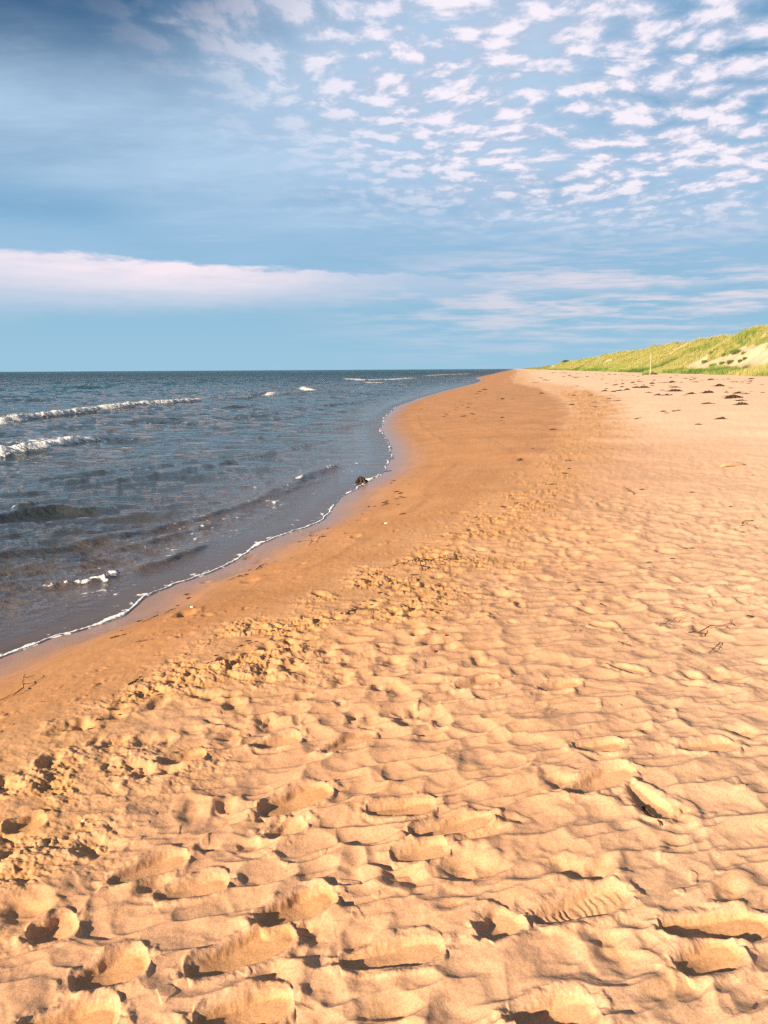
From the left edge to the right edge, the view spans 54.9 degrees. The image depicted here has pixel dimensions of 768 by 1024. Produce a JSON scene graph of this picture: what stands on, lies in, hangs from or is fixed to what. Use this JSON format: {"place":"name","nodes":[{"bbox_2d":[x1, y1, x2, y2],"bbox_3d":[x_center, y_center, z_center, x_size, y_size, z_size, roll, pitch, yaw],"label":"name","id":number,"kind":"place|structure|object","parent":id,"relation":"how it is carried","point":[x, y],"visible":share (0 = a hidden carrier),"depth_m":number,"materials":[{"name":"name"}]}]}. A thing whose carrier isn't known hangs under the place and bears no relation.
{"place":"outdoors","nodes":[
{"label":"outdoors","id":0,"kind":"place"},
{"bbox_2d":[0,369,511,658],"bbox_3d":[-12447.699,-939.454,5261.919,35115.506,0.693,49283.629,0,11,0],"label":"sea","id":1,"kind":"structure","parent":0,"point":[122,491],"depth_m":16.14,"materials":[{"name":"liquid"}]},
{"bbox_2d":[0,407,395,656],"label":"shore foam","id":2,"kind":"object","parent":1,"relation":"on","point":[110,618],"visible":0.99,"depth_m":7.08,"materials":[{"name":"white"}]},
{"bbox_2d":[355,476,367,482],"bbox_3d":[-0.448,-0.626,14.373,0.319,0.154,0.213,-2,11,-11],"label":"dried seaweed","id":3,"kind":"object","parent":1,"relation":"on","point":[361,479],"visible":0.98,"depth_m":14.34,"materials":[{"name":"brown plant"}]},
{"bbox_2d":[0,369,767,1023],"bbox_3d":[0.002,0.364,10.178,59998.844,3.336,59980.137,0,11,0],"label":"beach","id":4,"kind":"structure","parent":0,"point":[388,819],"depth_m":3.22,"materials":[{"name":"beige sand"}]},
{"bbox_2d":[13,675,35,694],"bbox_3d":[-2.167,1.037,4.495,0.098,0.021,0.337,-3,11,-14],"label":"twig","id":5,"kind":"object","parent":4,"relation":"on","point":[23,685],"visible":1,"depth_m":4.47,"materials":[{"name":"brown wood"}]},
{"bbox_2d":[345,607,377,614],"bbox_3d":[-0.145,0.698,5.265,0.265,0.020,0.157,-1,11,-3],"label":"twig","id":6,"kind":"object","parent":4,"relation":"on","point":[358,608],"visible":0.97,"depth_m":5.28,"materials":[{"name":"brown wood"}]},
{"bbox_2d":[420,557,461,569],"bbox_3d":[0.427,0.434,6.668,0.519,0.035,0.340,-9,14,-38],"label":"twig","id":7,"kind":"object","parent":4,"relation":"on","point":[433,559],"visible":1,"depth_m":6.69,"materials":[{"name":"brown wood"}]},
{"bbox_2d":[642,806,660,825],"bbox_3d":[0.968,1.095,2.666,0.024,0.016,0.149,-1,1,-1],"label":"twig","id":8,"kind":"object","parent":4,"relation":"on","point":[647,811],"visible":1,"depth_m":2.68,"materials":[{"name":"brown wood"}]},
{"bbox_2d":[689,622,740,636],"bbox_3d":[2.046,0.710,4.529,0.390,0.021,0.148,-5,12,-24],"label":"twig","id":9,"kind":"object","parent":4,"relation":"on","point":[714,625],"visible":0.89,"depth_m":4.55,"materials":[{"name":"brown wood"}]},
{"bbox_2d":[720,462,745,467],"bbox_3d":[5.658,-0.764,12.001,0.458,0.080,0.077,-3,11,-12],"label":"driftwood stick","id":10,"kind":"object","parent":4,"relation":"on","point":[730,464],"visible":1,"depth_m":11.96,"materials":[{"name":"beige wood"}]},
{"bbox_2d":[724,394,742,398],"bbox_3d":[15.889,-5.247,33.607,0.995,0.204,0.663,3,11,17],"label":"dried seaweed","id":11,"kind":"object","parent":4,"relation":"on","point":[731,396],"visible":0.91,"depth_m":33.55,"materials":[{"name":"brown plant"}]},
{"bbox_2d":[732,402,748,404],"bbox_3d":[13.635,-4.150,28.247,0.646,0.134,0.452,4,12,23],"label":"dried seaweed","id":12,"kind":"object","parent":4,"relation":"on","point":[741,403],"visible":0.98,"depth_m":28.17,"materials":[{"name":"brown plant"}]},
{"bbox_2d":[0,0,767,371],"label":"sky","id":13,"kind":"structure","parent":0,"point":[186,185],"materials":[{"name":"blue"}]},
{"bbox_2d":[524,327,767,376],"bbox_3d":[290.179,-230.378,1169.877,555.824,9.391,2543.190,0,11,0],"label":"dune","id":14,"kind":"structure","parent":0,"point":[756,353],"depth_m":125.62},
{"bbox_2d":[545,324,767,375],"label":"dune grass","id":15,"kind":"structure","parent":14,"relation":"on","point":[762,370],"depth_m":137.80,"materials":[{"name":"green plant"}]},
{"bbox_2d":[729,348,740,353],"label":"grass tussock","id":16,"kind":"object","parent":14,"relation":"on","point":[734,351],"depth_m":108.56,"materials":[{"name":"green plant"}]}
]}

